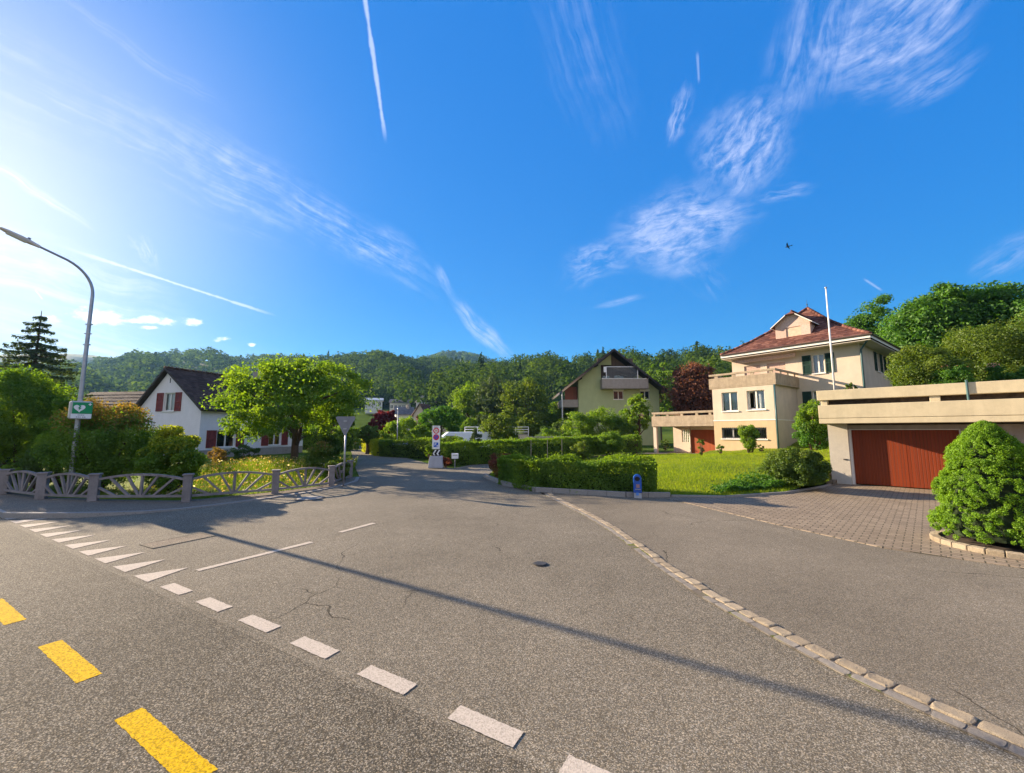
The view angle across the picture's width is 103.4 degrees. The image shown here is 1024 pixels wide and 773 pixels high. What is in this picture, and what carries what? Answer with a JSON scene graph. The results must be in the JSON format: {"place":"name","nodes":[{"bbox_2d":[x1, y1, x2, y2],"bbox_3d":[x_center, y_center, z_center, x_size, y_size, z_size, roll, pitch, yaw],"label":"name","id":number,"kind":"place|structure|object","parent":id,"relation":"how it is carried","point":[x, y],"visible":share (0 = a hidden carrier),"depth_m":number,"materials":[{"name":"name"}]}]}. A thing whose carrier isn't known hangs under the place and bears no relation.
{"place":"outdoors","nodes":[
{"label":"outdoors","id":0,"kind":"place"},
{"bbox_2d":[0,353,112,365],"bbox_3d":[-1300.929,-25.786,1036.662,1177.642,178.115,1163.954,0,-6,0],"label":"mountain","id":1,"kind":"structure","parent":0,"point":[79,357],"depth_m":1143.46,"materials":[{"name":"green plant"}]},
{"bbox_2d":[0,477,355,511],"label":"pavement","id":2,"kind":"structure","parent":0,"point":[48,504],"depth_m":10.32,"materials":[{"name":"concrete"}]},
{"bbox_2d":[0,460,353,504],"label":"concrete fence","id":3,"kind":"object","parent":2,"relation":"on","point":[42,489],"visible":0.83,"depth_m":10.80,"materials":[{"name":"grey concrete"}]},
{"bbox_2d":[12,453,363,499],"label":"garden ground","id":4,"kind":"structure","parent":0,"point":[52,486],"depth_m":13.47,"materials":[{"name":"green plant"}]},
{"bbox_2d":[9,444,66,489],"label":"round shrub","id":5,"kind":"object","parent":4,"relation":"on","point":[33,464],"visible":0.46,"depth_m":12.66,"materials":[{"name":"green plant"}]},
{"bbox_2d":[0,363,78,467],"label":"tall shrub","id":6,"kind":"object","parent":4,"relation":"on","point":[24,391],"visible":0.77,"depth_m":14.74,"materials":[{"name":"green plant"}]},
{"bbox_2d":[0,311,93,447],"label":"spruce tree","id":7,"kind":"object","parent":4,"relation":"on","point":[42,357],"visible":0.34,"depth_m":34.41,"materials":[{"name":"green plant"}]},
{"bbox_2d":[0,227,93,493],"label":"street lamp","id":8,"kind":"object","parent":4,"relation":"on","point":[19,237],"visible":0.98,"depth_m":12.43,"materials":[{"name":"metal"}]},
{"bbox_2d":[68,401,92,418],"bbox_3d":[-13.071,0.717,12.253,0.266,0.540,0.485,-5,-8,37],"label":"sign","id":9,"kind":"object","parent":8,"relation":"attached to","point":[79,409],"visible":1,"depth_m":12.17,"materials":[{"name":"plastic"}]},
{"bbox_2d":[31,398,85,486],"bbox_3d":[-15.559,1.941,14.010,1.233,3.138,1.530,0,-6,0],"label":"leafy shrub","id":10,"kind":"object","parent":4,"relation":"on","point":[60,404],"visible":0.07,"depth_m":13.88,"materials":[{"name":"green plant"}]},
{"bbox_2d":[28,397,175,490],"bbox_3d":[-13.121,1.884,13.130,3.460,3.077,2.881,0,-6,0],"label":"shrub","id":11,"kind":"object","parent":4,"relation":"on","point":[105,441],"visible":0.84,"depth_m":12.53,"materials":[{"name":"green plant"}]},
{"bbox_2d":[131,425,207,493],"bbox_3d":[-10.569,2.265,12.541,1.968,2.188,1.612,3,-7,-27],"label":"laurel shrub","id":12,"kind":"object","parent":4,"relation":"on","point":[165,450],"visible":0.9,"depth_m":12.21,"materials":[{"name":"green plant"}]},
{"bbox_2d":[207,446,228,469],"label":"rust shrub","id":13,"kind":"object","parent":4,"relation":"on","point":[220,454],"visible":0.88,"depth_m":18.76,"materials":[{"name":"orange plant"}]},
{"bbox_2d":[133,366,303,457],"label":"white house","id":14,"kind":"structure","parent":4,"relation":"on","point":[171,395],"depth_m":29.22,"materials":[{"name":"white paint"}]},
{"bbox_2d":[216,430,235,447],"bbox_3d":[-21.195,3.873,29.710,0.670,1.280,1.520,-2,-7,16],"label":"window","id":15,"kind":"structure","parent":14,"relation":"in","point":[222,440],"depth_m":29.84,"materials":[{"name":"white glass"}]},
{"bbox_2d":[225,444,263,461],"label":"dark foundation shrub","id":16,"kind":"object","parent":4,"relation":"on","point":[243,451],"visible":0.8,"depth_m":24.14,"materials":[{"name":"green plant"}]},
{"bbox_2d":[199,353,381,462],"bbox_3d":[-11.505,1.337,21.586,8.637,6.135,8.456,-2,-6,16],"label":"garden tree","id":17,"kind":"object","parent":4,"relation":"on","point":[295,382],"visible":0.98,"depth_m":20.37,"materials":[{"name":"green plant"}]},
{"bbox_2d":[303,441,338,471],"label":"olive shrub","id":18,"kind":"object","parent":4,"relation":"on","point":[314,457],"visible":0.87,"depth_m":17.15,"materials":[{"name":"green plant"}]},
{"bbox_2d":[317,432,343,458],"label":"corner shrub","id":19,"kind":"object","parent":4,"relation":"on","point":[329,438],"visible":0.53,"depth_m":24.25,"materials":[{"name":"green plant"}]},
{"bbox_2d":[126,361,253,386],"bbox_3d":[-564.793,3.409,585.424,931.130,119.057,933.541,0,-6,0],"label":"wooded hill","id":20,"kind":"structure","parent":0,"point":[202,363],"depth_m":549.83,"materials":[{"name":"green plant"}]},
{"bbox_2d":[0,346,308,399],"bbox_3d":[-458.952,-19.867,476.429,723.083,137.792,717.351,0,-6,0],"label":"forest","id":21,"kind":"object","parent":20,"relation":"on","point":[103,374],"visible":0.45,"depth_m":444.04,"materials":[{"name":"green plant"}]},
{"bbox_2d":[0,520,544,772],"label":"road","id":22,"kind":"structure","parent":0,"point":[103,670],"depth_m":2.89,"materials":[{"name":"grey asphalt"}]},
{"bbox_2d":[353,371,389,408],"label":"wooded hill","id":23,"kind":"structure","parent":0,"point":[384,407],"depth_m":234.95,"materials":[{"name":"green plant"}]},
{"bbox_2d":[275,349,544,406],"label":"forest","id":24,"kind":"object","parent":23,"relation":"on","point":[388,367],"visible":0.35,"depth_m":324.49,"materials":[{"name":"green plant"}]},
{"bbox_2d":[9,409,937,511],"bbox_3d":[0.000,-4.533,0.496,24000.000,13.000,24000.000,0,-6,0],"label":"ground","id":25,"kind":"structure","parent":0,"point":[362,418],"depth_m":53.52,"materials":[{"name":"green plant"}]},
{"bbox_2d":[84,391,144,429],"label":"dark roofed house","id":26,"kind":"structure","parent":25,"relation":"on","point":[128,397],"depth_m":45.57,"materials":[{"name":"brown tile"}]},
{"bbox_2d":[303,424,360,450],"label":"backyard hedge","id":27,"kind":"object","parent":25,"relation":"on","point":[351,442],"visible":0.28,"depth_m":40.05,"materials":[{"name":"green plant"}]},
{"bbox_2d":[324,459,350,480],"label":"iris clump","id":28,"kind":"object","parent":25,"relation":"on","point":[347,466],"visible":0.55,"depth_m":15.16,"materials":[{"name":"green plant"}]},
{"bbox_2d":[336,416,354,486],"bbox_3d":[-5.788,2.286,13.982,0.720,2.495,0.095,-1,-6,8],"label":"give way sign","id":29,"kind":"object","parent":25,"relation":"on","point":[345,423],"visible":0.88,"depth_m":14.04,"materials":[{"name":"metal"}]},
{"bbox_2d":[354,425,380,453],"bbox_3d":[-12.023,4.459,33.713,2.147,2.566,2.168,-4,-8,34],"label":"topiary tree","id":30,"kind":"object","parent":25,"relation":"on","point":[366,433],"visible":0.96,"depth_m":33.41,"materials":[{"name":"green plant"}]},
{"bbox_2d":[365,398,383,413],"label":"house","id":31,"kind":"structure","parent":25,"relation":"on","point":[374,409],"depth_m":150.29,"materials":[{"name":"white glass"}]},
{"bbox_2d":[361,437,392,455],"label":"golden hedge","id":32,"kind":"object","parent":25,"relation":"on","point":[373,444],"visible":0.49,"depth_m":31.95,"materials":[{"name":"green plant"}]},
{"bbox_2d":[368,410,396,433],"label":"crimson maple","id":33,"kind":"object","parent":25,"relation":"on","point":[382,417],"visible":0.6,"depth_m":45.01,"materials":[{"name":"red plant"}]},
{"bbox_2d":[379,420,403,439],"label":"garden shrub","id":34,"kind":"object","parent":25,"relation":"on","point":[391,427],"visible":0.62,"depth_m":36.31,"materials":[{"name":"green plant"}]},
{"bbox_2d":[394,405,413,430],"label":"house","id":35,"kind":"structure","parent":25,"relation":"on","point":[404,412],"depth_m":95.18,"materials":[{"name":"grey stone"}]},
{"bbox_2d":[398,415,416,438],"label":"garden shrub","id":36,"kind":"object","parent":25,"relation":"on","point":[405,422],"visible":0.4,"depth_m":40.26,"materials":[{"name":"green plant"}]},
{"bbox_2d":[408,424,431,442],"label":"garden shrub","id":37,"kind":"object","parent":25,"relation":"on","point":[418,431],"visible":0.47,"depth_m":34.50,"materials":[{"name":"green plant"}]},
{"bbox_2d":[379,436,463,458],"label":"clipped hedge","id":38,"kind":"object","parent":25,"relation":"on","point":[412,448],"visible":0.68,"depth_m":28.67,"materials":[{"name":"green plant"}]},
{"bbox_2d":[411,403,432,433],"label":"house","id":39,"kind":"structure","parent":25,"relation":"on","point":[420,408],"depth_m":88.17,"materials":[{"name":"grey tile"}]},
{"bbox_2d":[416,405,464,436],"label":"garden tree","id":40,"kind":"object","parent":25,"relation":"on","point":[447,418],"visible":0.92,"depth_m":43.07,"materials":[{"name":"green plant"}]},
{"bbox_2d":[446,381,487,417],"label":"garden tree","id":41,"kind":"object","parent":25,"relation":"on","point":[462,402],"visible":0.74,"depth_m":64.58,"materials":[{"name":"green plant"}]},
{"bbox_2d":[440,432,493,446],"bbox_3d":[-3.916,4.446,31.505,5.060,1.801,2.000,2,-6,-14],"label":"delivery van","id":42,"kind":"object","parent":25,"relation":"on","point":[468,435],"visible":0.09,"depth_m":30.73,"materials":[{"name":"white paint"}]},
{"bbox_2d":[460,418,479,431],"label":"garden shrub","id":43,"kind":"object","parent":25,"relation":"on","point":[466,424],"visible":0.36,"depth_m":36.59,"materials":[{"name":"green plant"}]},
{"bbox_2d":[471,373,521,425],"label":"pine tree","id":44,"kind":"object","parent":25,"relation":"on","point":[488,403],"visible":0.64,"depth_m":60.54,"materials":[{"name":"green plant"}]},
{"bbox_2d":[478,413,519,439],"bbox_3d":[-0.991,3.768,31.558,3.252,3.470,3.122,-1,-6,6],"label":"garden tree","id":45,"kind":"object","parent":25,"relation":"on","point":[502,430],"visible":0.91,"depth_m":31.11,"materials":[{"name":"green plant"}]},
{"bbox_2d":[495,377,558,429],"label":"garden tree","id":46,"kind":"object","parent":25,"relation":"on","point":[521,409],"visible":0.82,"depth_m":56.75,"materials":[{"name":"green plant"}]},
{"bbox_2d":[515,411,545,435],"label":"garden tree","id":47,"kind":"object","parent":25,"relation":"on","point":[527,420],"visible":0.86,"depth_m":41.09,"materials":[{"name":"green plant"}]},
{"bbox_2d":[440,433,622,464],"bbox_3d":[2.333,4.075,27.488,16.819,1.813,2.614,5,-8,-39],"label":"long hedge","id":48,"kind":"object","parent":25,"relation":"on","point":[470,452],"visible":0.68,"depth_m":24.61,"materials":[{"name":"green plant"}]},
{"bbox_2d":[545,401,573,431],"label":"garden tree","id":49,"kind":"object","parent":25,"relation":"on","point":[556,416],"visible":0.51,"depth_m":59.28,"materials":[{"name":"green plant"}]},
{"bbox_2d":[483,474,669,497],"bbox_3d":[1.119,3.340,13.521,7.690,0.180,1.808,-6,-8,42],"label":"hedge edging","id":50,"kind":"object","parent":25,"relation":"on","point":[594,492],"visible":0.62,"depth_m":12.09,"materials":[{"name":"concrete"}]},
{"bbox_2d":[561,411,598,435],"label":"flowering bush","id":51,"kind":"object","parent":25,"relation":"on","point":[579,417],"visible":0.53,"depth_m":40.18,"materials":[{"name":"green plant"}]},
{"bbox_2d":[578,405,621,435],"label":"flowering bush","id":52,"kind":"object","parent":25,"relation":"on","point":[597,416],"visible":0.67,"depth_m":39.89,"materials":[{"name":"green plant"}]},
{"bbox_2d":[553,349,666,444],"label":"apartment house","id":53,"kind":"structure","parent":25,"relation":"on","point":[614,379],"depth_m":55.16,"materials":[{"name":"beige paint"}]},
{"bbox_2d":[607,409,640,438],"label":"flowering bush","id":54,"kind":"object","parent":25,"relation":"on","point":[623,429],"visible":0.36,"depth_m":39.90,"materials":[{"name":"green plant"}]},
{"bbox_2d":[621,434,642,452],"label":"hedge","id":55,"kind":"object","parent":25,"relation":"on","point":[629,441],"visible":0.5,"depth_m":34.86,"materials":[{"name":"green plant"}]},
{"bbox_2d":[622,393,653,449],"bbox_3d":[12.167,3.432,38.831,3.183,5.720,3.125,-2,-6,15],"label":"slim tree","id":56,"kind":"object","parent":25,"relation":"on","point":[633,419],"visible":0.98,"depth_m":38.62,"materials":[{"name":"green plant"}]},
{"bbox_2d":[646,362,676,440],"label":"garden tree","id":57,"kind":"object","parent":25,"relation":"on","point":[657,378],"visible":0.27,"depth_m":71.40,"materials":[{"name":"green plant"}]},
{"bbox_2d":[660,361,718,430],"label":"copper beech","id":58,"kind":"object","parent":25,"relation":"on","point":[689,393],"visible":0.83,"depth_m":48.99,"materials":[{"name":"red plant"}]},
{"bbox_2d":[671,484,831,497],"bbox_3d":[8.000,3.276,12.572,7.010,0.100,0.811,2,-7,-21],"label":"lawn edging","id":59,"kind":"object","parent":25,"relation":"on","point":[758,494],"visible":0.59,"depth_m":11.82,"materials":[{"name":"concrete"}]},
{"bbox_2d":[652,304,901,452],"bbox_3d":[20.639,-0.555,31.895,13.103,12.440,13.565,5,-8,-37],"label":"villa","id":60,"kind":"object","parent":25,"relation":"on","point":[781,370],"visible":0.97,"depth_m":28.06,"materials":[{"name":"beige paint"}]},
{"bbox_2d":[691,430,714,452],"bbox_3d":[15.309,4.343,31.338,0.060,1.980,2.965,5,-8,-37],"label":"garage door","id":61,"kind":"structure","parent":60,"relation":"in","point":[708,436],"depth_m":31.72,"materials":[{"name":"brown wood"}]},
{"bbox_2d":[721,392,738,411],"bbox_3d":[15.288,1.099,28.309,0.370,1.390,1.200,5,-8,-37],"label":"window","id":62,"kind":"structure","parent":60,"relation":"in","point":[730,399],"depth_m":28.36,"materials":[{"name":"white glass"}]},
{"bbox_2d":[721,427,767,439],"bbox_3d":[15.876,3.209,27.541,0.670,0.830,3.000,5,-8,-37],"label":"window","id":63,"kind":"structure","parent":60,"relation":"in","point":[731,433],"depth_m":27.90,"materials":[{"name":"white glass"}]},
{"bbox_2d":[746,390,766,410],"bbox_3d":[16.412,0.942,27.049,0.645,1.350,1.220,5,-8,-37],"label":"window","id":64,"kind":"structure","parent":60,"relation":"in","point":[761,397],"depth_m":26.96,"materials":[{"name":"white glass"}]},
{"bbox_2d":[812,354,825,374],"bbox_3d":[20.984,-1.516,27.662,0.370,1.370,0.800,5,-8,-37],"label":"window","id":65,"kind":"structure","parent":60,"relation":"in","point":[818,359],"depth_m":27.70,"materials":[{"name":"white glass"}]},
{"bbox_2d":[816,379,1023,488],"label":"garage building","id":66,"kind":"structure","parent":25,"relation":"on","point":[851,418],"depth_m":13.46,"materials":[{"name":"concrete"}]},
{"bbox_2d":[824,287,835,389],"bbox_3d":[12.626,-1.880,16.050,0.086,4.308,0.090,0,-6,0],"label":"flagpole","id":67,"kind":"object","parent":66,"relation":"on","point":[833,376],"visible":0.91,"depth_m":16.01,"materials":[{"name":"white metal"}]},
{"bbox_2d":[851,430,958,488],"bbox_3d":[13.206,2.415,13.620,0.050,1.900,2.616,6,-9,-44],"label":"garage door","id":68,"kind":"structure","parent":66,"relation":"in","point":[867,453],"depth_m":13.68,"materials":[{"name":"red wood"}]},
{"bbox_2d":[884,343,974,386],"bbox_3d":[18.767,-0.678,18.256,3.182,2.681,2.827,5,-8,-36],"label":"terrace shrub","id":69,"kind":"object","parent":66,"relation":"on","point":[907,370],"visible":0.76,"depth_m":17.94,"materials":[{"name":"green plant"}]},
{"bbox_2d":[928,364,978,384],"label":"flowering shrub","id":70,"kind":"object","parent":66,"relation":"on","point":[957,372],"visible":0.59,"depth_m":16.74,"materials":[{"name":"green plant"}]},
{"bbox_2d":[980,363,1023,381],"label":"flowering shrub","id":71,"kind":"object","parent":66,"relation":"on","point":[996,369],"visible":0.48,"depth_m":16.87,"materials":[{"name":"green plant"}]},
{"bbox_2d":[0,446,1023,772],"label":"side road","id":72,"kind":"structure","parent":0,"point":[438,596],"depth_m":3.94,"materials":[{"name":"grey asphalt"}]},
{"bbox_2d":[139,532,215,548],"bbox_3d":[-5.822,2.689,7.070,0.480,0.023,0.920,-3,-7,28],"label":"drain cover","id":73,"kind":"object","parent":72,"relation":"on","point":[173,541],"visible":1,"depth_m":7.03,"materials":[{"name":"paint"}]},
{"bbox_2d":[0,477,359,518],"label":"kerb","id":74,"kind":"structure","parent":72,"relation":"on","point":[20,515],"depth_m":9.06,"materials":[{"name":"concrete"}]},
{"bbox_2d":[428,455,443,467],"bbox_3d":[-3.950,3.906,21.050,0.753,0.612,0.693,0,-6,-4],"label":"concrete base","id":75,"kind":"object","parent":72,"relation":"on","point":[435,461],"visible":1,"depth_m":20.75,"materials":[{"name":"concrete"}]},
{"bbox_2d":[432,426,440,454],"bbox_3d":[-4.002,2.965,21.437,0.440,1.766,0.088,0,-6,-4],"label":"zone sign","id":76,"kind":"object","parent":75,"relation":"on","point":[436,440],"visible":0.98,"depth_m":21.41,"materials":[{"name":"metal"}]},
{"bbox_2d":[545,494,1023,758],"bbox_3d":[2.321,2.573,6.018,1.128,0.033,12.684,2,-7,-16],"label":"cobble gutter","id":77,"kind":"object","parent":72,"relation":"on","point":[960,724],"visible":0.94,"depth_m":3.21,"materials":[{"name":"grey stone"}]},
{"bbox_2d":[0,0,1023,362],"label":"sky","id":78,"kind":"structure","parent":0,"point":[497,179],"materials":[{"name":"blue"}]},
{"bbox_2d":[448,382,712,416],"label":"wooded hill","id":79,"kind":"structure","parent":0,"point":[558,398],"depth_m":165.98,"materials":[{"name":"green plant"}]},
{"bbox_2d":[392,341,743,409],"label":"forest","id":80,"kind":"object","parent":79,"relation":"on","point":[549,369],"visible":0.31,"depth_m":166.00,"materials":[{"name":"green plant"}]},
{"bbox_2d":[493,442,830,494],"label":"lawn","id":81,"kind":"structure","parent":0,"point":[825,453],"depth_m":16.73,"materials":[{"name":"green plant"}]},
{"bbox_2d":[488,453,510,477],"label":"rust shrub","id":82,"kind":"object","parent":81,"relation":"on","point":[492,464],"visible":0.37,"depth_m":15.72,"materials":[{"name":"brown plant"}]},
{"bbox_2d":[495,450,657,492],"bbox_3d":[1.895,2.748,13.270,5.577,1.403,2.258,-3,-7,29],"label":"front hedge","id":83,"kind":"object","parent":81,"relation":"on","point":[551,471],"visible":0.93,"depth_m":12.53,"materials":[{"name":"green plant"}]},
{"bbox_2d":[569,440,593,459],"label":"lawn shrub","id":84,"kind":"object","parent":81,"relation":"on","point":[582,447],"visible":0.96,"depth_m":24.98,"materials":[{"name":"green plant"}]},
{"bbox_2d":[598,431,626,455],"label":"clipped shrub","id":85,"kind":"object","parent":81,"relation":"on","point":[611,441],"visible":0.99,"depth_m":28.86,"materials":[{"name":"green plant"}]},
{"bbox_2d":[737,424,760,452],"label":"vase shrub","id":86,"kind":"object","parent":81,"relation":"on","point":[744,431],"visible":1,"depth_m":23.41,"materials":[{"name":"green plant"}]},
{"bbox_2d":[702,465,805,493],"bbox_3d":[8.100,3.126,14.148,6.250,0.618,2.682,3,-7,-26],"label":"ground cover","id":87,"kind":"object","parent":81,"relation":"on","point":[764,482],"visible":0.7,"depth_m":12.93,"materials":[{"name":"green plant"}]},
{"bbox_2d":[757,446,832,489],"bbox_3d":[9.315,2.705,13.396,1.904,1.496,2.089,0,-6,0],"label":"dome shrub","id":88,"kind":"object","parent":81,"relation":"on","point":[797,465],"visible":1,"depth_m":12.89,"materials":[{"name":"green plant"}]},
{"bbox_2d":[791,399,828,449],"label":"round bush","id":89,"kind":"object","parent":81,"relation":"on","point":[809,429],"visible":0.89,"depth_m":19.61,"materials":[{"name":"green plant"}]},
{"bbox_2d":[540,492,1023,735],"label":"forecourt","id":90,"kind":"structure","parent":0,"point":[947,631],"depth_m":4.73,"materials":[{"name":"grey asphalt"}]},
{"bbox_2d":[633,474,641,497],"bbox_3d":[3.601,2.876,11.606,0.230,0.706,0.235,-2,-7,17],"label":"dog waste dispenser","id":91,"kind":"object","parent":90,"relation":"on","point":[637,485],"visible":0.88,"depth_m":11.51,"materials":[{"name":"blue metal"}]},
{"bbox_2d":[543,492,1023,757],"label":"cobble edging","id":92,"kind":"object","parent":90,"relation":"on","point":[988,727],"visible":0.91,"depth_m":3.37,"materials":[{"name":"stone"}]},
{"bbox_2d":[668,498,1023,568],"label":"paver border","id":93,"kind":"object","parent":90,"relation":"on","point":[995,563],"visible":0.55,"depth_m":6.87,"materials":[{"name":"grey stone"}]},
{"bbox_2d":[666,484,1023,567],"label":"paved driveway","id":94,"kind":"structure","parent":0,"point":[891,517],"depth_m":9.42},
{"bbox_2d":[929,530,1023,559],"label":"stone bed","id":95,"kind":"object","parent":94,"relation":"on","point":[1012,551],"visible":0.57,"depth_m":6.48,"materials":[{"name":"stone"}]},
{"bbox_2d":[926,420,1023,547],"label":"dwarf spruce","id":96,"kind":"object","parent":95,"relation":"on","point":[980,496],"visible":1,"depth_m":6.59,"materials":[{"name":"green plant"}]},
{"bbox_2d":[854,385,955,472],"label":"terraced slope","id":97,"kind":"structure","parent":0,"point":[855,387],"depth_m":19.01,"materials":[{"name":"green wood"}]},
{"bbox_2d":[843,293,898,386],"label":"broadleaf tree","id":98,"kind":"object","parent":97,"relation":"on","point":[868,322],"visible":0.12,"depth_m":40.20,"materials":[{"name":"green plant"}]},
{"bbox_2d":[875,281,990,378],"bbox_3d":[32.711,-3.026,31.608,7.115,9.789,7.335,-2,-7,18],"label":"broadleaf tree","id":99,"kind":"object","parent":97,"relation":"on","point":[916,316],"visible":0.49,"depth_m":30.14,"materials":[{"name":"green plant"}]},
{"bbox_2d":[925,280,1023,371],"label":"broadleaf tree","id":100,"kind":"object","parent":97,"relation":"on","point":[993,303],"visible":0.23,"depth_m":28.94,"materials":[{"name":"green plant"}]},
{"bbox_2d":[935,318,1023,381],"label":"terrace shrub","id":101,"kind":"object","parent":97,"relation":"on","point":[969,344],"visible":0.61,"depth_m":18.88,"materials":[{"name":"green plant"}]},
{"bbox_2d":[991,298,1023,329],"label":"broadleaf tree","id":102,"kind":"object","parent":97,"relation":"on","point":[1019,307],"visible":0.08,"depth_m":27.61,"materials":[{"name":"green plant"}]},
{"bbox_2d":[993,311,1023,372],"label":"terrace shrub","id":103,"kind":"object","parent":97,"relation":"on","point":[1021,321],"visible":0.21,"depth_m":19.04,"materials":[{"name":"green plant"}]},
{"bbox_3d":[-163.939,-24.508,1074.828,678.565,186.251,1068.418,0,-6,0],"label":"pasture hill","id":104,"kind":"structure","parent":0,"visible":0},
{"bbox_2d":[411,349,500,365],"bbox_3d":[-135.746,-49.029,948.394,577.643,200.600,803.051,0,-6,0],"label":"hilltop forest","id":105,"kind":"object","parent":104,"relation":"on","point":[468,356],"visible":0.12,"depth_m":1058.24,"materials":[{"name":"green plant"}]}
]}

